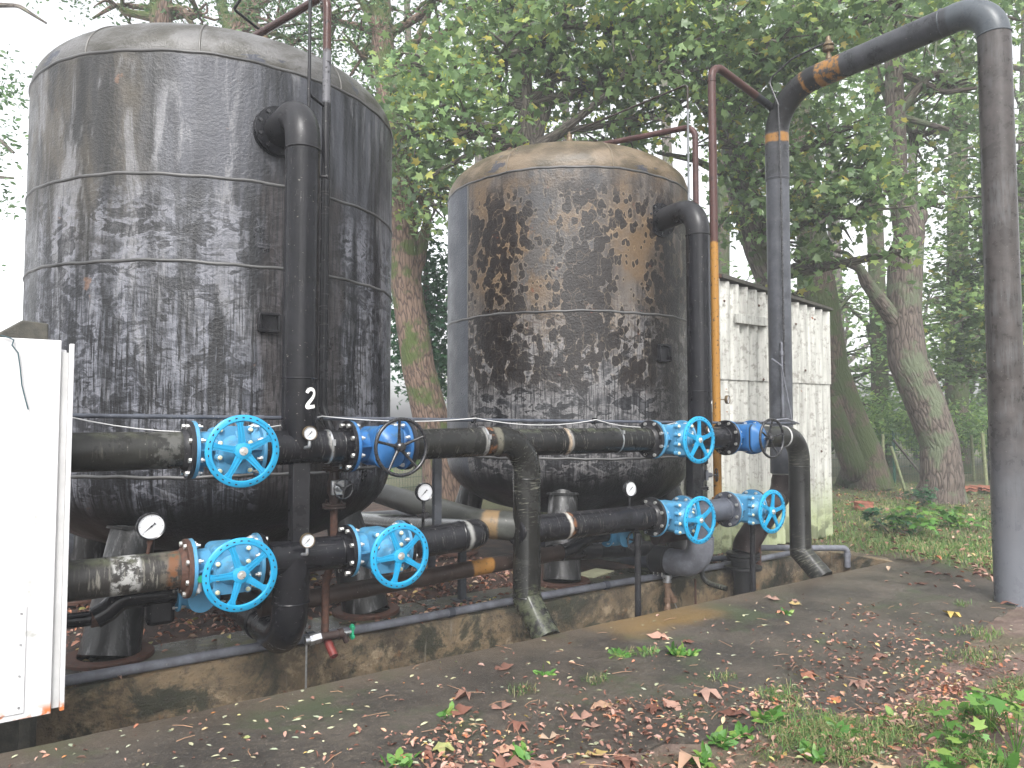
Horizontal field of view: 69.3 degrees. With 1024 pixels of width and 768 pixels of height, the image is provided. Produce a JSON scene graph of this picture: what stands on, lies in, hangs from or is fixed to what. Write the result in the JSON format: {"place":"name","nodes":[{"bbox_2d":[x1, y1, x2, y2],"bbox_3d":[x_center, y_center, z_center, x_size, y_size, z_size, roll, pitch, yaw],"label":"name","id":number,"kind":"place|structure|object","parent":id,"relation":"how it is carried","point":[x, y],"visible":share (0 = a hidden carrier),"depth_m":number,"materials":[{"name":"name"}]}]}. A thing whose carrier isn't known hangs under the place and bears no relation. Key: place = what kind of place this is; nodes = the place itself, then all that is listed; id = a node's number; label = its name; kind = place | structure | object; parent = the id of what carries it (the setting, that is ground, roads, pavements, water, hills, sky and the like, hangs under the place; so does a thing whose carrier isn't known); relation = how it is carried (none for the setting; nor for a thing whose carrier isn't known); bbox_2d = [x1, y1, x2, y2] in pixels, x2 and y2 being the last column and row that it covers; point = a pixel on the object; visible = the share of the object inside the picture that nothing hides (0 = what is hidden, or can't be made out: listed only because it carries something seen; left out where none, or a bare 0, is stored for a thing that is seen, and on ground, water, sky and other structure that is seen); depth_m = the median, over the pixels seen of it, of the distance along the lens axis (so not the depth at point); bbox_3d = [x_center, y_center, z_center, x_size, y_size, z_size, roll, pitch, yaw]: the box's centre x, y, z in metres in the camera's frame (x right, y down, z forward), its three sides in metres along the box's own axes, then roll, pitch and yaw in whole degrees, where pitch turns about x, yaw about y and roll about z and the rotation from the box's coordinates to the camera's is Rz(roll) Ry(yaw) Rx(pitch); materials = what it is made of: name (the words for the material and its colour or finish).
{"place":"outdoors","nodes":[
{"label":"outdoors","id":0,"kind":"place"},
{"bbox_2d":[0,0,48,270],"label":"thin branch tree","id":1,"kind":"object","parent":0,"point":[6,148],"visible":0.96,"depth_m":11.03,"materials":[{"name":"green plant"}]},
{"bbox_2d":[36,0,269,35],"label":"robinia tree","id":2,"kind":"object","parent":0,"point":[162,11],"visible":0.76,"depth_m":13.85,"materials":[{"name":"green plant"}]},
{"bbox_2d":[190,0,361,71],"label":"robinia tree","id":3,"kind":"object","parent":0,"point":[253,6],"visible":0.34,"depth_m":14.57,"materials":[{"name":"green plant"}]},
{"bbox_2d":[0,552,1015,767],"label":"pavement","id":4,"kind":"structure","parent":0,"point":[587,646],"depth_m":4.42,"materials":[{"name":"concrete"}]},
{"bbox_2d":[404,422,559,638],"bbox_3d":[-0.228,1.115,5.391,1.187,1.696,0.444,2,-3,-33],"label":"overflow pipe","id":5,"kind":"object","parent":4,"relation":"on","point":[517,448],"visible":0.9,"depth_m":5.61,"materials":[{"name":"metal"}]},
{"bbox_2d":[339,417,427,476],"bbox_3d":[-0.861,0.416,4.964,0.480,0.384,0.554,2,-3,-35],"label":"gate valve","id":6,"kind":"object","parent":5,"relation":"attached to","point":[385,446],"visible":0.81,"depth_m":4.83,"materials":[{"name":"blue metal"}]},
{"bbox_2d":[495,420,664,458],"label":"manifold pipe","id":7,"kind":"object","parent":5,"relation":"attached to","point":[648,439],"visible":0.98,"depth_m":6.13,"materials":[{"name":"metal"}]},
{"bbox_2d":[73,413,795,429],"bbox_3d":[0.234,0.346,6.077,7.050,0.188,0.048,2,-3,-35],"label":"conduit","id":8,"kind":"object","parent":7,"relation":"attached to","point":[163,416],"visible":0.68,"depth_m":5.17,"materials":[{"name":"plastic"}]},
{"bbox_2d":[73,416,672,431],"bbox_3d":[-0.456,0.293,5.548,4.992,0.108,0.023,2,-3,-35],"label":"cable","id":9,"kind":"object","parent":8,"relation":"attached to","point":[354,419],"visible":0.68,"depth_m":5.18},
{"bbox_2d":[643,416,714,463],"bbox_3d":[1.478,0.495,6.626,0.480,0.410,0.562,2,-3,-35],"label":"gate valve","id":10,"kind":"object","parent":7,"relation":"attached to","point":[683,438],"visible":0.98,"depth_m":6.49,"materials":[{"name":"blue metal"}]},
{"bbox_2d":[509,497,666,543],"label":"manifold pipe","id":11,"kind":"object","parent":5,"relation":"attached to","point":[649,518],"visible":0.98,"depth_m":6.10,"materials":[{"name":"metal"}]},
{"bbox_2d":[373,484,514,539],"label":"diagonal pipe","id":12,"kind":"object","parent":11,"relation":"attached to","point":[501,525],"visible":0.56,"depth_m":6.11,"materials":[{"name":"metal"}]},
{"bbox_2d":[361,513,489,569],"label":"return pipe","id":13,"kind":"object","parent":12,"relation":"attached to","point":[448,535],"visible":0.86,"depth_m":5.33,"materials":[{"name":"metal"}]},
{"bbox_2d":[600,531,642,551],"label":"blue valve","id":14,"kind":"object","parent":11,"relation":"attached to","point":[624,539],"visible":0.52,"depth_m":6.52,"materials":[{"name":"metal"}]},
{"bbox_2d":[644,495,715,543],"bbox_3d":[1.478,1.184,6.593,0.480,0.410,0.562,2,-3,-35],"label":"gate valve","id":15,"kind":"object","parent":11,"relation":"attached to","point":[684,515],"visible":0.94,"depth_m":6.46,"materials":[{"name":"blue metal"}]},
{"bbox_2d":[684,492,741,529],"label":"tee pipe","id":16,"kind":"object","parent":15,"relation":"attached to","point":[727,510],"visible":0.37,"depth_m":7.02,"materials":[{"name":"metal"}]},
{"bbox_2d":[686,449,700,502],"bbox_3d":[1.690,0.853,6.897,0.112,0.500,0.090,2,-3,-35],"label":"steel post","id":17,"kind":"object","parent":16,"relation":"on","point":[693,480],"visible":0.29,"depth_m":6.86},
{"bbox_2d":[685,420,740,454],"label":"tee pipe","id":18,"kind":"object","parent":17,"relation":"on","point":[726,438],"visible":0.52,"depth_m":7.06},
{"bbox_2d":[8,576,1023,767],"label":"fallen leaves","id":19,"kind":"object","parent":4,"relation":"on","point":[951,688],"visible":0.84,"depth_m":3.93,"materials":[{"name":"brown plant"}]},
{"bbox_2d":[12,601,1021,767],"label":"pale leaflets","id":20,"kind":"object","parent":4,"relation":"on","point":[432,742],"visible":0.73,"depth_m":3.79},
{"bbox_2d":[61,602,1020,767],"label":"twigs","id":21,"kind":"object","parent":4,"relation":"on","point":[632,704],"visible":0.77,"depth_m":3.97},
{"bbox_2d":[420,582,1023,767],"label":"fallen maple leaves","id":22,"kind":"object","parent":4,"relation":"on","point":[684,757],"visible":0.88,"depth_m":3.96,"materials":[{"name":"brown plant"}]},
{"bbox_2d":[706,725,738,750],"bbox_3d":[1.030,1.750,3.627,0.156,0.114,0.153,2,-3,-35],"label":"weed","id":23,"kind":"object","parent":4,"relation":"on","point":[718,735],"visible":0.98,"depth_m":3.63,"materials":[{"name":"green plant"}]},
{"bbox_2d":[501,598,1023,767],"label":"foreground grass","id":24,"kind":"structure","parent":4,"relation":"on","point":[803,728],"depth_m":3.77,"materials":[{"name":"plant"}]},
{"bbox_2d":[754,420,832,578],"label":"overflow pipe","id":25,"kind":"object","parent":4,"relation":"on","point":[807,559],"visible":0.82,"depth_m":7.75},
{"bbox_2d":[718,418,784,458],"bbox_3d":[2.306,0.523,7.221,0.480,0.384,0.554,2,-3,-35],"label":"gate valve","id":26,"kind":"object","parent":25,"relation":"attached to","point":[755,438],"visible":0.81,"depth_m":7.08,"materials":[{"name":"blue metal"}]},
{"bbox_2d":[0,0,1020,430],"label":"sky","id":27,"kind":"structure","parent":0,"point":[34,39],"materials":[{"name":"white"}]},
{"bbox_2d":[60,437,1023,767],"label":"ground","id":28,"kind":"structure","parent":0,"point":[1010,623],"depth_m":5.49,"materials":[{"name":"soil"}]},
{"bbox_2d":[22,23,399,670],"bbox_3d":[-2.479,-0.531,6.349,2.878,4.866,2.913,2,-3,-35],"label":"storage tank","id":29,"kind":"object","parent":28,"relation":"on","point":[152,278],"visible":0.77,"depth_m":5.06,"materials":[{"name":"metal"}]},
{"bbox_2d":[222,559,309,653],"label":"outlet pipe","id":30,"kind":"object","parent":29,"relation":"attached to","point":[281,629],"visible":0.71,"depth_m":4.60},
{"bbox_2d":[258,525,357,584],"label":"tee pipe","id":31,"kind":"object","parent":30,"relation":"attached to","point":[336,551],"visible":0.68,"depth_m":4.71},
{"bbox_2d":[288,463,309,541],"bbox_3d":[-1.359,0.750,4.725,0.112,0.500,0.090,2,-3,-35],"label":"steel post","id":32,"kind":"object","parent":31,"relation":"on","point":[299,501],"visible":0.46,"depth_m":4.69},
{"bbox_2d":[265,421,358,471],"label":"tee pipe","id":33,"kind":"object","parent":32,"relation":"on","point":[339,446],"visible":0.64,"depth_m":4.74,"materials":[{"name":"metal"}]},
{"bbox_2d":[338,520,428,588],"bbox_3d":[-0.859,1.105,4.928,0.480,0.410,0.562,2,-3,-35],"label":"gate valve","id":34,"kind":"object","parent":31,"relation":"attached to","point":[383,550],"visible":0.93,"depth_m":4.79,"materials":[{"name":"blue metal"}]},
{"bbox_2d":[252,101,327,447],"bbox_3d":[-1.501,-0.778,4.988,0.356,2.388,0.714,2,-3,-35],"label":"riser pipe","id":35,"kind":"object","parent":29,"relation":"attached to","point":[289,131],"visible":1,"depth_m":4.71,"materials":[{"name":"black metal"}]},
{"bbox_2d":[253,0,495,501],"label":"robinia tree","id":36,"kind":"object","parent":28,"relation":"on","point":[424,391],"visible":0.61,"depth_m":12.84,"materials":[{"name":"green plant"}]},
{"bbox_2d":[66,551,761,678],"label":"leaf litter","id":37,"kind":"object","parent":28,"relation":"on","point":[223,628],"visible":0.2,"depth_m":6.23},
{"bbox_2d":[390,228,447,482],"bbox_3d":[-1.742,-0.357,14.301,2.137,5.271,2.765,2,-3,-35],"label":"ivy bush","id":38,"kind":"object","parent":28,"relation":"on","point":[433,304],"visible":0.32,"depth_m":13.87,"materials":[{"name":"green plant"}]},
{"bbox_2d":[335,0,517,468],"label":"woodland tree","id":39,"kind":"object","parent":28,"relation":"on","point":[406,5],"visible":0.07,"depth_m":24.11,"materials":[{"name":"green plant"}]},
{"bbox_2d":[439,132,687,588],"bbox_3d":[0.654,-0.420,8.583,2.798,4.856,2.830,2,-3,-35],"label":"storage tank","id":40,"kind":"object","parent":28,"relation":"on","point":[566,282],"visible":0.79,"depth_m":7.36,"materials":[{"name":"metal"}]},
{"bbox_2d":[570,85,689,199],"bbox_3d":[1.218,-1.375,7.877,1.464,3.294,0.022,-2,-4,39],"label":"thin pipe","id":41,"kind":"object","parent":40,"relation":"attached to","point":[653,98],"visible":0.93,"depth_m":7.51,"materials":[{"name":"metal"}]},
{"bbox_2d":[650,200,712,438],"bbox_3d":[1.647,-0.670,7.274,0.356,2.388,0.790,1,-3,-27],"label":"riser pipe","id":42,"kind":"object","parent":40,"relation":"attached to","point":[691,216],"visible":0.93,"depth_m":6.95,"materials":[{"name":"black metal"}]},
{"bbox_2d":[358,0,780,513],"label":"maple tree","id":43,"kind":"object","parent":28,"relation":"on","point":[539,31],"visible":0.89,"depth_m":11.60,"materials":[{"name":"green plant"}]},
{"bbox_2d":[388,386,988,474],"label":"undergrowth","id":44,"kind":"object","parent":28,"relation":"on","point":[893,423],"visible":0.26,"depth_m":19.89,"materials":[{"name":"green plant"}]},
{"bbox_2d":[660,1,773,282],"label":"woodland tree","id":45,"kind":"object","parent":28,"relation":"on","point":[666,141],"visible":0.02,"depth_m":22.86,"materials":[{"name":"green plant"}]},
{"bbox_2d":[632,273,832,553],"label":"corrugated shed","id":46,"kind":"structure","parent":28,"relation":"on","point":[744,361],"depth_m":9.23,"materials":[{"name":"white metal"}]},
{"bbox_2d":[717,142,753,278],"bbox_3d":[6.885,-6.503,25.870,8.210,18.831,7.292,0,-3,-1],"label":"woodland tree","id":47,"kind":"object","parent":28,"relation":"on","point":[725,254],"depth_m":25.82,"materials":[{"name":"green plant"}]},
{"bbox_2d":[593,0,1011,296],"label":"maple tree","id":48,"kind":"object","parent":28,"relation":"on","point":[856,178],"visible":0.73,"depth_m":11.94,"materials":[{"name":"green plant"}]},
{"bbox_2d":[675,0,950,490],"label":"mossy tree","id":49,"kind":"object","parent":28,"relation":"on","point":[860,453],"visible":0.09,"depth_m":16.63,"materials":[{"name":"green plant"}]},
{"bbox_2d":[797,738,830,763],"bbox_3d":[1.429,1.753,3.503,0.152,0.123,0.178,-1,-3,22],"label":"weed","id":50,"kind":"object","parent":28,"relation":"on","point":[815,754],"visible":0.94,"depth_m":3.47,"materials":[{"name":"green plant"}]},
{"bbox_2d":[722,11,971,450],"bbox_3d":[9.745,-5.913,24.461,8.329,17.508,7.706,-1,-3,11],"label":"woodland tree","id":51,"kind":"object","parent":28,"relation":"on","point":[845,324],"visible":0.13,"depth_m":24.29,"materials":[{"name":"green plant"}]},
{"bbox_2d":[758,94,945,457],"bbox_3d":[14.585,-7.922,31.130,12.295,22.095,7.195,1,-3,-20],"label":"woodland tree","id":52,"kind":"object","parent":28,"relation":"on","point":[839,276],"visible":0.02,"depth_m":30.79,"materials":[{"name":"green plant"}]},
{"bbox_2d":[858,503,923,534],"bbox_3d":[5.338,1.949,10.352,0.934,0.529,0.832,-2,-4,40],"label":"sapling","id":53,"kind":"object","parent":28,"relation":"on","point":[868,515],"visible":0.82,"depth_m":10.30,"materials":[{"name":"green plant"}]},
{"bbox_2d":[765,0,1023,606],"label":"gooseneck pipe","id":54,"kind":"object","parent":28,"relation":"on","point":[987,22],"visible":0.99,"depth_m":6.55,"materials":[{"name":"metal"}]},
{"bbox_2d":[707,64,772,526],"bbox_3d":[2.474,-0.940,7.960,1.372,4.901,0.120,2,-3,-35],"label":"tall gas pipe","id":55,"kind":"object","parent":54,"relation":"attached to","point":[741,84],"visible":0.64,"depth_m":7.70,"materials":[{"name":"metal"}]},
{"bbox_2d":[650,531,686,544],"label":"bore pipe","id":56,"kind":"object","parent":55,"relation":"attached to","point":[667,537],"visible":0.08,"depth_m":6.97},
{"bbox_2d":[699,491,727,591],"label":"drain pipe","id":57,"kind":"object","parent":56,"relation":"attached to","point":[706,580],"visible":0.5,"depth_m":7.11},
{"bbox_2d":[701,460,718,491],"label":"valve","id":58,"kind":"object","parent":57,"relation":"attached to","point":[706,474],"visible":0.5,"depth_m":7.19,"materials":[{"name":"grey metal"}]},
{"bbox_2d":[602,125,702,458],"bbox_3d":[1.462,-0.977,7.822,0.220,3.503,1.298,3,-4,-44],"label":"vent pipe","id":59,"kind":"object","parent":58,"relation":"on","point":[694,134],"visible":0.36,"depth_m":7.59,"materials":[{"name":"metal"}]},
{"bbox_2d":[815,487,992,588],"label":"lawn leaves","id":60,"kind":"object","parent":28,"relation":"on","point":[978,572],"visible":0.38,"depth_m":9.40,"materials":[{"name":"brown plant"}]},
{"bbox_2d":[835,0,977,466],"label":"woodland tree","id":61,"kind":"object","parent":28,"relation":"on","point":[872,326],"visible":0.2,"depth_m":24.80,"materials":[{"name":"green plant"}]},
{"bbox_2d":[790,0,1023,504],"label":"oak tree","id":62,"kind":"object","parent":28,"relation":"on","point":[898,306],"visible":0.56,"depth_m":14.00,"materials":[{"name":"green plant"}]},
{"bbox_2d":[831,431,988,484],"bbox_3d":[8.045,1.767,18.019,9.424,1.380,0.063,1,-3,-17],"label":"fence","id":63,"kind":"object","parent":28,"relation":"on","point":[893,434],"visible":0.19,"depth_m":18.55,"materials":[{"name":"metal"}]},
{"bbox_2d":[884,500,941,535],"bbox_3d":[5.496,1.843,10.124,0.693,0.508,1.078,-2,-3,38],"label":"sapling","id":64,"kind":"object","parent":28,"relation":"on","point":[924,521],"visible":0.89,"depth_m":9.97,"materials":[{"name":"green plant"}]},
{"bbox_2d":[836,0,1023,473],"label":"woodland tree","id":65,"kind":"object","parent":28,"relation":"on","point":[955,392],"visible":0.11,"depth_m":21.79,"materials":[{"name":"green plant"}]},
{"bbox_2d":[866,7,1018,461],"bbox_3d":[18.036,-7.099,28.112,9.641,20.064,6.695,0,-3,1],"label":"woodland tree","id":66,"kind":"object","parent":28,"relation":"on","point":[984,391],"visible":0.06,"depth_m":27.61,"materials":[{"name":"green plant"}]},
{"bbox_2d":[911,500,987,528],"bbox_3d":[6.538,1.954,11.021,0.998,0.468,1.063,-2,-3,38],"label":"sapling","id":67,"kind":"object","parent":28,"relation":"on","point":[950,517],"visible":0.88,"depth_m":10.87,"materials":[{"name":"green plant"}]},
{"bbox_2d":[925,745,988,767],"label":"maple seedling","id":68,"kind":"object","parent":28,"relation":"on","point":[944,754],"visible":1,"depth_m":3.32,"materials":[{"name":"green plant"}]},
{"bbox_2d":[924,700,990,748],"bbox_3d":[2.092,1.674,3.573,0.322,0.197,0.264,1,-3,-12],"label":"maple seedling","id":69,"kind":"object","parent":28,"relation":"on","point":[978,724],"visible":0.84,"depth_m":3.53,"materials":[{"name":"green plant"}]},
{"bbox_2d":[895,0,1023,405],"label":"woodland tree","id":70,"kind":"object","parent":28,"relation":"on","point":[1020,69],"visible":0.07,"depth_m":23.95,"materials":[{"name":"green plant"}]},
{"bbox_2d":[906,63,1023,401],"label":"maple tree","id":71,"kind":"object","parent":28,"relation":"on","point":[963,268],"visible":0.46,"depth_m":16.51,"materials":[{"name":"green plant"}]},
{"bbox_2d":[962,686,1023,731],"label":"maple seedling","id":72,"kind":"object","parent":28,"relation":"on","point":[980,700],"visible":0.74,"depth_m":3.77,"materials":[{"name":"green plant"}]},
{"bbox_2d":[963,691,1023,751],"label":"maple seedling","id":73,"kind":"object","parent":28,"relation":"on","point":[998,703],"visible":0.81,"depth_m":3.52,"materials":[{"name":"green plant"}]},
{"bbox_2d":[976,748,1020,767],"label":"weed","id":74,"kind":"object","parent":28,"relation":"on","point":[1013,758],"visible":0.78,"depth_m":3.40,"materials":[{"name":"green plant"}]},
{"bbox_2d":[541,514,714,576],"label":"outlet pipe","id":75,"kind":"object","parent":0,"point":[692,559],"visible":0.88,"depth_m":6.94,"materials":[{"name":"plastic"}]},
{"bbox_2d":[257,534,652,617],"bbox_3d":[-0.083,1.433,5.962,3.878,0.379,0.354,2,-4,-40],"label":"bore pipe","id":76,"kind":"object","parent":75,"relation":"attached to","point":[590,547],"visible":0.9,"depth_m":5.68,"materials":[{"name":"metal"}]},
{"bbox_2d":[220,585,266,609],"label":"bore pipe","id":77,"kind":"object","parent":76,"relation":"attached to","point":[247,597],"visible":0.35,"depth_m":4.73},
{"bbox_2d":[172,586,225,612],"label":"blue valve","id":78,"kind":"object","parent":77,"relation":"attached to","point":[200,603],"visible":0.32,"depth_m":4.46,"materials":[{"name":"metal"}]},
{"bbox_2d":[67,589,177,628],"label":"bore pipe","id":79,"kind":"object","parent":78,"relation":"attached to","point":[158,606],"visible":0.85,"depth_m":4.33,"materials":[{"name":"metal"}]},
{"bbox_2d":[321,509,337,658],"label":"drain pipe","id":80,"kind":"object","parent":76,"relation":"attached to","point":[331,649],"visible":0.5,"depth_m":4.98,"materials":[{"name":"metal"}]},
{"bbox_2d":[303,624,354,645],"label":"drain valve","id":81,"kind":"object","parent":80,"relation":"attached to","point":[319,637],"visible":1,"depth_m":4.91,"materials":[{"name":"metal"}]},
{"bbox_2d":[322,463,352,510],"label":"valve","id":82,"kind":"object","parent":80,"relation":"attached to","point":[336,488],"visible":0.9,"depth_m":5.05,"materials":[{"name":"metal"}]},
{"bbox_2d":[252,0,338,465],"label":"vent pipe","id":83,"kind":"object","parent":82,"relation":"on","point":[290,15],"visible":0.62,"depth_m":5.25,"materials":[{"name":"metal"}]},
{"bbox_2d":[307,0,311,108],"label":"thin pipe","id":84,"kind":"object","parent":83,"relation":"attached to","point":[309,53],"visible":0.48,"depth_m":5.17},
{"bbox_2d":[432,459,441,555],"bbox_3d":[-0.566,0.866,5.580,0.120,0.840,0.060,2,-3,-35],"label":"support post","id":85,"kind":"object","parent":76,"relation":"attached to","point":[437,491],"visible":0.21,"depth_m":5.57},
{"bbox_2d":[812,480,992,573],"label":"grass","id":86,"kind":"structure","parent":0,"point":[935,544],"depth_m":9.77,"materials":[{"name":"plant"}]},
{"label":"trench floor","id":87,"kind":"structure","parent":0,"visible":0},
{"bbox_2d":[0,320,47,753],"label":"wooden post","id":88,"kind":"object","parent":87,"relation":"on","point":[25,330],"visible":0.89,"depth_m":4.02,"materials":[{"name":"brown wood"}]},
{"bbox_2d":[0,337,74,749],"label":"control cabinet","id":89,"kind":"object","parent":87,"relation":"on","point":[35,460],"visible":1,"depth_m":3.67,"materials":[{"name":"metal"}]},
{"bbox_2d":[65,421,196,478],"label":"manifold pipe","id":90,"kind":"object","parent":89,"relation":"attached to","point":[106,451],"visible":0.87,"depth_m":4.11,"materials":[{"name":"metal"}]},
{"bbox_2d":[180,415,278,487],"bbox_3d":[-1.665,0.389,4.387,0.480,0.410,0.562,2,-3,-35],"label":"gate valve","id":91,"kind":"object","parent":90,"relation":"attached to","point":[223,447],"visible":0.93,"depth_m":4.25,"materials":[{"name":"blue metal"}]},
{"bbox_2d":[62,539,201,601],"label":"manifold pipe","id":92,"kind":"object","parent":89,"relation":"attached to","point":[96,578],"visible":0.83,"depth_m":4.08,"materials":[{"name":"metal"}]},
{"bbox_2d":[135,512,165,553],"bbox_3d":[-2.051,0.851,4.202,0.154,0.244,0.058,2,-3,-35],"label":"pressure gauge","id":93,"kind":"object","parent":92,"relation":"on","point":[150,527],"visible":1,"depth_m":4.19,"materials":[{"name":"white metal"}]},
{"bbox_2d":[178,533,277,611],"bbox_3d":[-1.665,1.078,4.354,0.480,0.410,0.562,2,-3,-35],"label":"gate valve","id":94,"kind":"object","parent":92,"relation":"attached to","point":[234,567],"visible":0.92,"depth_m":4.22,"materials":[{"name":"blue metal"}]},
{"bbox_2d":[36,544,829,745],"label":"concrete edge slab","id":95,"kind":"structure","parent":87,"relation":"on","point":[94,707],"depth_m":5.31,"materials":[{"name":"concrete"}]},
{"bbox_2d":[65,554,719,674],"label":"paving slabs","id":96,"kind":"structure","parent":95,"relation":"on","point":[189,646],"depth_m":5.71,"materials":[{"name":"concrete"}]},
{"bbox_2d":[59,551,789,686],"bbox_3d":[-0.216,1.817,6.165,8.102,0.105,0.282,2,-3,-35],"label":"edge pipe","id":97,"kind":"object","parent":95,"relation":"on","point":[132,669],"visible":0.77,"depth_m":5.49,"materials":[{"name":"grey plastic"}]},
{"bbox_2d":[634,532,640,616],"bbox_3d":[1.083,1.814,6.368,0.054,1.060,0.053,2,-3,-35],"label":"pipe prop","id":98,"kind":"object","parent":87,"relation":"on","point":[637,546],"visible":0.66,"depth_m":6.36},
{"bbox_2d":[749,525,755,591],"bbox_3d":[2.371,1.858,7.286,0.054,1.060,0.053,2,-3,-35],"label":"pipe prop","id":99,"kind":"object","parent":87,"relation":"on","point":[752,561],"visible":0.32,"depth_m":7.27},
{"bbox_2d":[719,489,785,533],"bbox_3d":[2.308,1.212,7.185,0.480,0.410,0.562,2,-3,-35],"label":"gate valve","id":100,"kind":"object","parent":99,"relation":"on","point":[756,509],"visible":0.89,"depth_m":7.06,"materials":[{"name":"blue metal"}]},
{"bbox_2d":[724,474,788,595],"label":"reducer pipe","id":101,"kind":"object","parent":87,"relation":"on","point":[738,555],"visible":0.56,"depth_m":7.67,"materials":[{"name":"black metal"}]},
{"bbox_2d":[829,551,920,573],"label":"trench end wall","id":102,"kind":"structure","parent":87,"relation":"on","point":[858,561],"depth_m":8.65,"materials":[{"name":"concrete"}]},
{"bbox_2d":[761,545,850,567],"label":"edge pipe","id":103,"kind":"object","parent":102,"relation":"attached to","point":[847,556],"visible":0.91,"depth_m":8.58,"materials":[{"name":"grey plastic"}]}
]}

